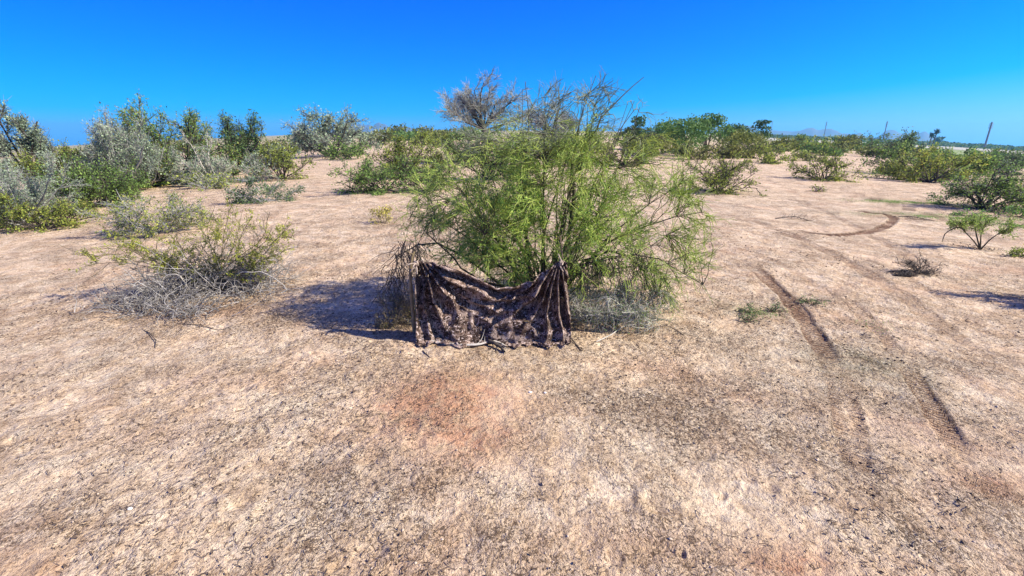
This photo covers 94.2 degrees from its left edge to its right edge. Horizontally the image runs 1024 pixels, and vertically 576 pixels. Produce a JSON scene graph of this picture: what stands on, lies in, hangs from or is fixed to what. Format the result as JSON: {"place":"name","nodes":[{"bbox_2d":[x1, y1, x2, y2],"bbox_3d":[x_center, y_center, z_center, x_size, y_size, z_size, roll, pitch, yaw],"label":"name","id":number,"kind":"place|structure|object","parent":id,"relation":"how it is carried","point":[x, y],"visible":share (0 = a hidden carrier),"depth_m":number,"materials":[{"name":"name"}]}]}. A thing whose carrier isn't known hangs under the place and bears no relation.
{"place":"outdoors","nodes":[
{"label":"outdoors","id":0,"kind":"place"},
{"bbox_2d":[292,122,436,134],"bbox_3d":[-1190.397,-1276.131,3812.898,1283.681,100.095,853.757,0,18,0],"label":"hills","id":1,"kind":"structure","parent":0,"point":[377,125],"depth_m":3767.69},
{"bbox_2d":[0,130,1023,575],"bbox_3d":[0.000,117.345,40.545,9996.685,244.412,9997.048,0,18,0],"label":"ground","id":2,"kind":"structure","parent":0,"point":[504,412],"depth_m":3.63,"materials":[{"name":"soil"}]},
{"bbox_2d":[0,114,28,189],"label":"mesquite tree","id":3,"kind":"object","parent":2,"relation":"on","point":[3,151],"visible":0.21,"depth_m":17.48,"materials":[{"name":"grey plant"}]},
{"bbox_2d":[0,190,44,219],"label":"creosote bush","id":4,"kind":"object","parent":2,"relation":"on","point":[20,203],"visible":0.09,"depth_m":12.16,"materials":[{"name":"green plant"}]},
{"bbox_2d":[0,96,57,187],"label":"mesquite sapling","id":5,"kind":"object","parent":2,"relation":"on","point":[32,141],"visible":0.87,"depth_m":19.69,"materials":[{"name":"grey plant"}]},
{"bbox_2d":[0,147,94,226],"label":"mesquite bush","id":6,"kind":"object","parent":2,"relation":"on","point":[34,193],"visible":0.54,"depth_m":11.73,"materials":[{"name":"grey plant"}]},
{"bbox_2d":[0,187,117,233],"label":"creosote bush","id":7,"kind":"object","parent":2,"relation":"on","point":[63,211],"visible":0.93,"depth_m":11.15,"materials":[{"name":"green plant"}]},
{"bbox_2d":[8,137,114,192],"bbox_3d":[-18.520,-5.004,19.489,3.672,2.272,3.432,0,18,0],"label":"creosote bush","id":8,"kind":"object","parent":2,"relation":"on","point":[29,163],"visible":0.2,"depth_m":19.01,"materials":[{"name":"green plant"}]},
{"bbox_2d":[23,148,141,212],"bbox_3d":[-12.954,-3.197,14.150,3.055,1.866,2.522,0,18,0],"label":"creosote bush","id":9,"kind":"object","parent":2,"relation":"on","point":[113,186],"visible":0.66,"depth_m":14.24,"materials":[{"name":"green plant"}]},
{"bbox_2d":[67,166,150,201],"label":"creosote bush","id":10,"kind":"object","parent":2,"relation":"on","point":[141,180],"visible":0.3,"depth_m":15.79,"materials":[{"name":"green plant"}]},
{"bbox_2d":[63,101,165,195],"bbox_3d":[-15.578,-5.396,18.555,3.207,3.465,2.886,-14,23,-36],"label":"palo verde","id":11,"kind":"object","parent":2,"relation":"on","point":[105,143],"visible":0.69,"depth_m":18.28,"materials":[{"name":"grey plant"}]},
{"bbox_2d":[103,113,184,186],"bbox_3d":[-15.442,-5.738,20.055,3.268,3.066,2.819,0,18,0],"label":"palo verde","id":12,"kind":"object","parent":2,"relation":"on","point":[171,157],"visible":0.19,"depth_m":20.08,"materials":[{"name":"grey plant"}]},
{"bbox_2d":[72,182,218,237],"bbox_3d":[-7.805,-1.688,10.266,2.634,1.098,1.963,0,18,0],"label":"creosote bush","id":13,"kind":"object","parent":2,"relation":"on","point":[126,222],"visible":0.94,"depth_m":10.03,"materials":[{"name":"green plant"}]},
{"bbox_2d":[97,89,253,189],"bbox_3d":[-14.915,-6.651,21.104,6.220,4.112,4.912,-12,22,-32],"label":"mesquite tree","id":14,"kind":"object","parent":2,"relation":"on","point":[188,130],"visible":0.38,"depth_m":20.77,"materials":[{"name":"green plant"}]},
{"bbox_2d":[57,182,319,327],"bbox_3d":[-4.170,-0.629,6.133,2.984,1.484,2.629,0,18,0],"label":"foreground shrub","id":15,"kind":"object","parent":2,"relation":"on","point":[190,279],"visible":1,"depth_m":6.01,"materials":[{"name":"green plant"}]},
{"bbox_2d":[168,170,238,190],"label":"creosote bush","id":16,"kind":"object","parent":2,"relation":"on","point":[190,180],"visible":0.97,"depth_m":18.82,"materials":[{"name":"green plant"}]},
{"bbox_2d":[163,126,245,186],"bbox_3d":[-12.924,-5.558,20.103,2.762,2.475,2.404,5,19,16],"label":"ironwood tree","id":17,"kind":"object","parent":2,"relation":"on","point":[197,166],"visible":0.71,"depth_m":19.99,"materials":[{"name":"grey plant"}]},
{"bbox_2d":[204,109,265,175],"bbox_3d":[-14.114,-7.297,23.970,3.227,3.369,2.796,-13,22,-33],"label":"mesquite tree","id":18,"kind":"object","parent":2,"relation":"on","point":[245,138],"visible":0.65,"depth_m":23.91,"materials":[{"name":"green plant"}]},
{"bbox_2d":[238,150,280,181],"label":"creosote bush","id":19,"kind":"object","parent":2,"relation":"on","point":[256,163],"visible":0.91,"depth_m":20.85,"materials":[{"name":"grey plant"}]},
{"bbox_2d":[221,173,307,203],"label":"creosote bush","id":20,"kind":"object","parent":2,"relation":"on","point":[238,196],"visible":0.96,"depth_m":14.40,"materials":[{"name":"green plant"}]},
{"bbox_2d":[237,143,301,164],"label":"mesquite bush","id":21,"kind":"object","parent":2,"relation":"on","point":[270,152],"visible":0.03,"depth_m":31.67,"materials":[{"name":"green plant"}]},
{"bbox_2d":[261,136,286,148],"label":"bush","id":22,"kind":"object","parent":2,"relation":"on","point":[273,141],"visible":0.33,"depth_m":69.14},
{"bbox_2d":[242,138,315,179],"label":"creosote bush","id":23,"kind":"object","parent":2,"relation":"on","point":[284,159],"visible":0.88,"depth_m":21.54,"materials":[{"name":"green plant"}]},
{"bbox_2d":[276,134,319,143],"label":"desert tree","id":24,"kind":"object","parent":2,"relation":"on","point":[286,140],"visible":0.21,"depth_m":104.21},
{"bbox_2d":[280,102,386,156],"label":"ironwood tree","id":25,"kind":"object","parent":2,"relation":"on","point":[343,126],"visible":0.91,"depth_m":40.66,"materials":[{"name":"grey plant"}]},
{"bbox_2d":[318,135,371,159],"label":"creosote bush","id":26,"kind":"object","parent":2,"relation":"on","point":[333,149],"visible":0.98,"depth_m":36.62,"materials":[{"name":"green plant"}]},
{"bbox_2d":[327,151,427,195],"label":"creosote bush","id":27,"kind":"object","parent":2,"relation":"on","point":[362,178],"visible":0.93,"depth_m":16.02,"materials":[{"name":"green plant"}]},
{"bbox_2d":[356,126,398,144],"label":"bush","id":28,"kind":"object","parent":2,"relation":"on","point":[383,140],"visible":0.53,"depth_m":74.00,"materials":[{"name":"plant"}]},
{"bbox_2d":[368,204,392,223],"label":"weed","id":29,"kind":"object","parent":2,"relation":"on","point":[385,211],"visible":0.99,"depth_m":10.73,"materials":[{"name":"yellow plant"}]},
{"bbox_2d":[363,315,411,326],"bbox_3d":[-1.329,0.349,5.180,0.563,0.110,0.238,-3,19,-8],"label":"dead brush","id":30,"kind":"object","parent":2,"relation":"on","point":[373,323],"visible":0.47,"depth_m":5.15,"materials":[{"name":"plant"}]},
{"bbox_2d":[371,129,413,138],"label":"desert tree","id":31,"kind":"object","parent":2,"relation":"on","point":[398,132],"visible":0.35,"depth_m":105.85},
{"bbox_2d":[370,279,420,329],"bbox_3d":[-1.239,0.157,5.173,0.608,0.501,0.532,0,18,0],"label":"dead brush","id":32,"kind":"object","parent":2,"relation":"on","point":[397,313],"visible":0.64,"depth_m":5.09,"materials":[{"name":"plant"}]},
{"bbox_2d":[390,131,417,140],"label":"bush","id":33,"kind":"object","parent":2,"relation":"on","point":[410,136],"visible":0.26,"depth_m":101.77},
{"bbox_2d":[360,126,448,179],"bbox_3d":[-4.889,-5.945,20.947,3.475,2.306,3.526,11,21,31],"label":"creosote bush","id":34,"kind":"object","parent":2,"relation":"on","point":[393,152],"visible":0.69,"depth_m":20.82,"materials":[{"name":"green plant"}]},
{"bbox_2d":[404,249,415,332],"bbox_3d":[-1.002,0.020,4.739,0.112,0.888,0.197,-9,20,-25],"label":"stake","id":35,"kind":"object","parent":2,"relation":"on","point":[410,292],"visible":0.9,"depth_m":4.72,"materials":[{"name":"brown wood"}]},
{"bbox_2d":[388,122,433,131],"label":"bush","id":36,"kind":"object","parent":2,"relation":"on","point":[400,127],"visible":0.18,"depth_m":123.52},
{"bbox_2d":[410,124,439,132],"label":"bush","id":37,"kind":"object","parent":2,"relation":"on","point":[422,129],"visible":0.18,"depth_m":123.79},
{"bbox_2d":[392,157,461,192],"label":"creosote bush","id":38,"kind":"object","parent":2,"relation":"on","point":[417,177],"visible":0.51,"depth_m":15.90,"materials":[{"name":"green plant"}]},
{"bbox_2d":[418,129,456,141],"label":"desert tree","id":39,"kind":"object","parent":2,"relation":"on","point":[434,132],"visible":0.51,"depth_m":89.65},
{"bbox_2d":[422,135,454,146],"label":"bush","id":40,"kind":"object","parent":2,"relation":"on","point":[429,141],"visible":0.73,"depth_m":59.67,"materials":[{"name":"green plant"}]},
{"bbox_2d":[418,133,478,162],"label":"creosote bush","id":41,"kind":"object","parent":2,"relation":"on","point":[443,139],"visible":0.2,"depth_m":30.73,"materials":[{"name":"green plant"}]},
{"bbox_2d":[447,126,481,140],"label":"desert tree","id":42,"kind":"object","parent":2,"relation":"on","point":[464,129],"visible":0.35,"depth_m":78.75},
{"bbox_2d":[428,330,507,348],"bbox_3d":[-0.476,0.503,4.615,0.944,0.156,0.214,2,18,5],"label":"driftwood","id":43,"kind":"object","parent":2,"relation":"on","point":[477,344],"visible":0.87,"depth_m":4.61,"materials":[{"name":"brown wood"}]},
{"bbox_2d":[432,66,536,143],"bbox_3d":[-2.082,-10.536,29.464,7.199,5.606,4.451,-10,21,-29],"label":"ironwood tree","id":44,"kind":"object","parent":2,"relation":"on","point":[474,108],"visible":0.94,"depth_m":28.62,"materials":[{"name":"grey plant"}]},
{"bbox_2d":[440,126,534,179],"bbox_3d":[-0.805,-5.637,19.578,4.196,2.421,3.082,7,20,20],"label":"creosote bush","id":45,"kind":"object","parent":2,"relation":"on","point":[492,168],"visible":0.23,"depth_m":19.43,"materials":[{"name":"green plant"}]},
{"bbox_2d":[487,339,507,351],"bbox_3d":[-0.126,0.541,4.556,0.228,0.109,0.220,0,18,0],"label":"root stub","id":46,"kind":"object","parent":2,"relation":"on","point":[492,342],"visible":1,"depth_m":4.57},
{"bbox_2d":[509,96,583,137],"bbox_3d":[3.514,-12.620,37.132,6.777,4.804,6.932,17,25,42],"label":"ironwood tree","id":47,"kind":"object","parent":2,"relation":"on","point":[538,119],"visible":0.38,"depth_m":36.67,"materials":[{"name":"grey plant"}]},
{"bbox_2d":[368,66,737,324],"bbox_3d":[0.483,-0.967,5.221,4.051,2.686,2.143,0,18,0],"label":"palo verde","id":48,"kind":"object","parent":2,"relation":"on","point":[518,147],"visible":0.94,"depth_m":4.92,"materials":[{"name":"green plant"}]},
{"bbox_2d":[507,127,605,167],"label":"creosote bush","id":49,"kind":"object","parent":2,"relation":"on","point":[598,155],"visible":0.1,"depth_m":27.07,"materials":[{"name":"green plant"}]},
{"bbox_2d":[551,234,571,301],"bbox_3d":[0.488,-0.036,4.634,0.230,1.076,0.113,0,18,0],"label":"pole","id":50,"kind":"object","parent":2,"relation":"on","point":[561,251],"visible":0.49,"depth_m":4.56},
{"bbox_2d":[408,253,570,348],"bbox_3d":[-0.200,0.126,4.566,1.562,0.898,0.368,0,18,0],"label":"camouflage net","id":51,"kind":"object","parent":50,"relation":"hanging from","point":[546,291],"visible":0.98,"depth_m":4.64,"materials":[{"name":"fabric"}]},
{"bbox_2d":[569,290,612,324],"bbox_3d":[0.841,0.203,5.197,0.555,0.356,0.389,0,18,0],"label":"dead brush","id":52,"kind":"object","parent":2,"relation":"on","point":[578,305],"visible":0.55,"depth_m":5.20,"materials":[{"name":"plant"}]},
{"bbox_2d":[568,275,678,333],"bbox_3d":[1.143,0.129,5.176,1.377,0.545,0.772,0,18,0],"label":"brush pile","id":53,"kind":"object","parent":2,"relation":"on","point":[626,312],"visible":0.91,"depth_m":5.07,"materials":[{"name":"grey plant"}]},
{"bbox_2d":[587,130,669,166],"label":"creosote bush","id":54,"kind":"object","parent":2,"relation":"on","point":[616,159],"visible":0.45,"depth_m":28.53,"materials":[{"name":"green plant"}]},
{"bbox_2d":[597,319,659,341],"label":"fallen branch","id":55,"kind":"object","parent":2,"relation":"on","point":[620,328],"visible":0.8,"depth_m":4.91,"materials":[{"name":"brown wood"}]},
{"bbox_2d":[612,115,652,144],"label":"desert tree","id":56,"kind":"object","parent":2,"relation":"on","point":[639,120],"visible":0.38,"depth_m":53.15,"materials":[{"name":"plant"}]},
{"bbox_2d":[633,133,679,154],"bbox_3d":[11.649,-12.128,40.332,4.524,2.064,4.747,0,18,0],"label":"desert tree","id":57,"kind":"object","parent":2,"relation":"on","point":[664,142],"visible":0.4,"depth_m":39.34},
{"bbox_2d":[649,121,690,151],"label":"desert tree","id":58,"kind":"object","parent":2,"relation":"on","point":[669,134],"visible":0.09,"depth_m":46.22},
{"bbox_2d":[643,113,718,154],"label":"desert tree","id":59,"kind":"object","parent":2,"relation":"on","point":[684,131],"visible":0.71,"depth_m":41.36,"materials":[{"name":"plant"}]},
{"bbox_2d":[664,138,720,159],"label":"creosote bush","id":60,"kind":"object","parent":2,"relation":"on","point":[681,149],"visible":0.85,"depth_m":36.63,"materials":[{"name":"plant"}]},
{"bbox_2d":[687,113,735,150],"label":"desert tree","id":61,"kind":"object","parent":2,"relation":"on","point":[718,121],"visible":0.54,"depth_m":46.86,"materials":[{"name":"plant"}]},
{"bbox_2d":[674,146,769,196],"bbox_3d":[7.220,-4.157,16.791,3.046,1.721,2.477,0,18,0],"label":"creosote bush","id":62,"kind":"object","parent":2,"relation":"on","point":[724,177],"visible":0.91,"depth_m":16.67,"materials":[{"name":"green plant"}]},
{"bbox_2d":[696,134,749,158],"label":"creosote bush","id":63,"kind":"object","parent":2,"relation":"on","point":[726,152],"visible":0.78,"depth_m":40.24,"materials":[{"name":"plant"}]},
{"bbox_2d":[715,123,760,145],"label":"desert tree","id":64,"kind":"object","parent":2,"relation":"on","point":[740,126],"visible":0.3,"depth_m":56.86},
{"bbox_2d":[715,129,775,153],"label":"desert tree","id":65,"kind":"object","parent":2,"relation":"on","point":[744,134],"visible":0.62,"depth_m":47.99,"materials":[{"name":"plant"}]},
{"bbox_2d":[737,311,758,322],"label":"weed","id":66,"kind":"object","parent":2,"relation":"on","point":[748,317],"visible":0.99,"depth_m":5.33,"materials":[{"name":"green plant"}]},
{"bbox_2d":[737,303,763,313],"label":"weed","id":67,"kind":"object","parent":2,"relation":"on","point":[750,307],"visible":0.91,"depth_m":5.57,"materials":[{"name":"green plant"}]},
{"bbox_2d":[733,134,785,158],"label":"creosote bush","id":68,"kind":"object","parent":2,"relation":"on","point":[753,151],"visible":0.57,"depth_m":41.62,"materials":[{"name":"plant"}]},
{"bbox_2d":[749,120,772,139],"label":"desert tree","id":69,"kind":"object","parent":2,"relation":"on","point":[760,123],"visible":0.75,"depth_m":79.65,"materials":[{"name":"plant"}]},
{"bbox_2d":[742,141,793,164],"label":"creosote bush","id":70,"kind":"object","parent":2,"relation":"on","point":[768,158],"visible":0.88,"depth_m":34.44,"materials":[{"name":"green plant"}]},
{"bbox_2d":[761,133,793,151],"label":"bush","id":71,"kind":"object","parent":2,"relation":"on","point":[788,140],"visible":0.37,"depth_m":63.73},
{"bbox_2d":[766,301,792,311],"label":"weed","id":72,"kind":"object","parent":2,"relation":"on","point":[776,307],"visible":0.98,"depth_m":5.62,"materials":[{"name":"green plant"}]},
{"bbox_2d":[772,133,807,145],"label":"bush","id":73,"kind":"object","parent":2,"relation":"on","point":[799,138],"visible":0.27,"depth_m":90.64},
{"bbox_2d":[782,152,801,160],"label":"bush","id":74,"kind":"object","parent":2,"relation":"on","point":[795,157],"visible":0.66,"depth_m":40.25,"materials":[{"name":"green plant"}]},
{"bbox_2d":[791,138,831,152],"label":"bush","id":75,"kind":"object","parent":2,"relation":"on","point":[799,142],"visible":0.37,"depth_m":64.25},
{"bbox_2d":[796,295,829,306],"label":"weed","id":76,"kind":"object","parent":2,"relation":"on","point":[807,301],"visible":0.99,"depth_m":5.85,"materials":[{"name":"green plant"}]},
{"bbox_2d":[800,151,828,161],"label":"bush","id":77,"kind":"object","parent":2,"relation":"on","point":[809,157],"visible":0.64,"depth_m":40.72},
{"bbox_2d":[795,139,835,152],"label":"bush","id":78,"kind":"object","parent":2,"relation":"on","point":[797,148],"visible":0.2,"depth_m":63.59,"materials":[{"name":"green plant"}]},
{"bbox_2d":[809,181,829,191],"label":"weed","id":79,"kind":"object","parent":2,"relation":"on","point":[818,189],"visible":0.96,"depth_m":18.45,"materials":[{"name":"green plant"}]},
{"bbox_2d":[798,141,849,155],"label":"bush","id":80,"kind":"object","parent":2,"relation":"on","point":[815,149],"visible":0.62,"depth_m":54.79,"materials":[{"name":"plant"}]},
{"bbox_2d":[786,146,870,182],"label":"creosote bush","id":81,"kind":"object","parent":2,"relation":"on","point":[830,164],"visible":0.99,"depth_m":22.78,"materials":[{"name":"green plant"}]},
{"bbox_2d":[807,136,852,147],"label":"bush","id":82,"kind":"object","parent":2,"relation":"on","point":[840,141],"visible":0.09,"depth_m":71.10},
{"bbox_2d":[821,130,861,146],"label":"bush","id":83,"kind":"object","parent":2,"relation":"on","point":[843,137],"visible":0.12,"depth_m":92.99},
{"bbox_2d":[828,143,854,153],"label":"bush","id":84,"kind":"object","parent":2,"relation":"on","point":[844,150],"visible":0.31,"depth_m":69.52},
{"bbox_2d":[822,134,866,150],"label":"bush","id":85,"kind":"object","parent":2,"relation":"on","point":[855,144],"visible":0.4,"depth_m":85.62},
{"bbox_2d":[830,134,876,146],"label":"bush","id":86,"kind":"object","parent":2,"relation":"on","point":[854,139],"visible":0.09,"depth_m":127.52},
{"bbox_2d":[720,132,1023,150],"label":"tree belt","id":87,"kind":"object","parent":2,"relation":"on","point":[980,145],"visible":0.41,"depth_m":474.46,"materials":[{"name":"plant"}]},
{"bbox_2d":[862,135,889,147],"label":"bush","id":88,"kind":"object","parent":2,"relation":"on","point":[874,142],"visible":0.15,"depth_m":97.90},
{"bbox_2d":[857,143,911,157],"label":"bush","id":89,"kind":"object","parent":2,"relation":"on","point":[869,153],"visible":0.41,"depth_m":56.71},
{"bbox_2d":[863,126,934,157],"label":"mesquite tree","id":90,"kind":"object","parent":2,"relation":"on","point":[909,136],"visible":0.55,"depth_m":55.60,"materials":[{"name":"green plant"}]},
{"bbox_2d":[886,270,919,276],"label":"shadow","id":91,"kind":"object","parent":2,"relation":"on","point":[906,273],"visible":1,"depth_m":7.10},
{"bbox_2d":[856,138,962,175],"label":"creosote bush","id":92,"kind":"object","parent":2,"relation":"on","point":[896,152],"visible":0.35,"depth_m":28.77,"materials":[{"name":"green plant"}]},
{"bbox_2d":[892,249,946,276],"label":"dead shrub","id":93,"kind":"object","parent":2,"relation":"on","point":[911,265],"visible":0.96,"depth_m":7.20,"materials":[{"name":"plant"}]},
{"bbox_2d":[869,142,993,182],"bbox_3d":[21.316,-6.321,24.026,4.853,2.065,4.169,0,18,0],"label":"creosote bush","id":94,"kind":"object","parent":2,"relation":"on","point":[903,171],"visible":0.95,"depth_m":23.90,"materials":[{"name":"green plant"}]},
{"bbox_2d":[929,136,947,144],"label":"desert tree","id":95,"kind":"object","parent":2,"relation":"on","point":[939,138],"visible":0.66,"depth_m":510.49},
{"bbox_2d":[947,206,995,217],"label":"weed","id":96,"kind":"object","parent":2,"relation":"on","point":[960,213],"visible":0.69,"depth_m":13.48,"materials":[{"name":"green plant"}]},
{"bbox_2d":[922,157,1023,212],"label":"creosote bush","id":97,"kind":"object","parent":2,"relation":"on","point":[1002,187],"visible":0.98,"depth_m":14.66,"materials":[{"name":"green plant"}]},
{"bbox_2d":[928,146,1021,179],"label":"creosote bush","id":98,"kind":"object","parent":2,"relation":"on","point":[992,160],"visible":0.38,"depth_m":26.38,"materials":[{"name":"green plant"}]},
{"bbox_2d":[942,210,1023,249],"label":"young mesquite","id":99,"kind":"object","parent":2,"relation":"on","point":[963,225],"visible":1,"depth_m":8.96,"materials":[{"name":"green plant"}]},
{"bbox_2d":[958,145,1015,167],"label":"bush","id":100,"kind":"object","parent":2,"relation":"on","point":[991,152],"visible":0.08,"depth_m":42.79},
{"bbox_2d":[983,122,993,149],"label":"power pole","id":101,"kind":"object","parent":2,"relation":"on","point":[989,128],"visible":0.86,"depth_m":313.54,"materials":[{"name":"wood"}]},
{"bbox_2d":[984,147,1023,174],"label":"creosote bush","id":102,"kind":"object","parent":2,"relation":"on","point":[1018,157],"visible":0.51,"depth_m":32.05,"materials":[{"name":"green plant"}]},
{"bbox_2d":[994,172,1023,211],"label":"creosote bush","id":103,"kind":"object","parent":2,"relation":"on","point":[1016,196],"visible":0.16,"depth_m":14.95,"materials":[{"name":"green plant"}]},
{"bbox_2d":[1003,203,1023,217],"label":"weed","id":104,"kind":"object","parent":2,"relation":"on","point":[1011,210],"visible":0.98,"depth_m":13.71,"materials":[{"name":"green plant"}]},
{"bbox_2d":[1006,244,1023,256],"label":"weed","id":105,"kind":"object","parent":2,"relation":"on","point":[1014,252],"visible":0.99,"depth_m":8.59,"materials":[{"name":"green plant"}]},
{"bbox_2d":[0,0,1023,148],"label":"sky","id":106,"kind":"structure","parent":0,"point":[953,67],"materials":[{"name":"blue"}]},
{"bbox_2d":[464,163,1023,334],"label":"grass","id":107,"kind":"structure","parent":0,"point":[914,202],"depth_m":13.35,"materials":[{"name":"plant"}]},
{"bbox_2d":[775,213,811,220],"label":"fallen branch","id":108,"kind":"object","parent":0,"point":[794,216],"visible":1,"depth_m":12.04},
{"bbox_2d":[695,126,949,142],"bbox_3d":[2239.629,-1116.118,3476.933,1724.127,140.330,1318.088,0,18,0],"label":"hills","id":109,"kind":"structure","parent":0,"point":[924,136],"depth_m":3382.33,"materials":[{"name":"stone"}]},
{"bbox_2d":[768,138,1022,153],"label":"field","id":110,"kind":"structure","parent":0,"point":[957,148],"depth_m":281.45,"materials":[{"name":"soil"}]},
{"bbox_2d":[893,148,984,154],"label":"pasture","id":111,"kind":"structure","parent":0,"point":[959,152],"depth_m":139.80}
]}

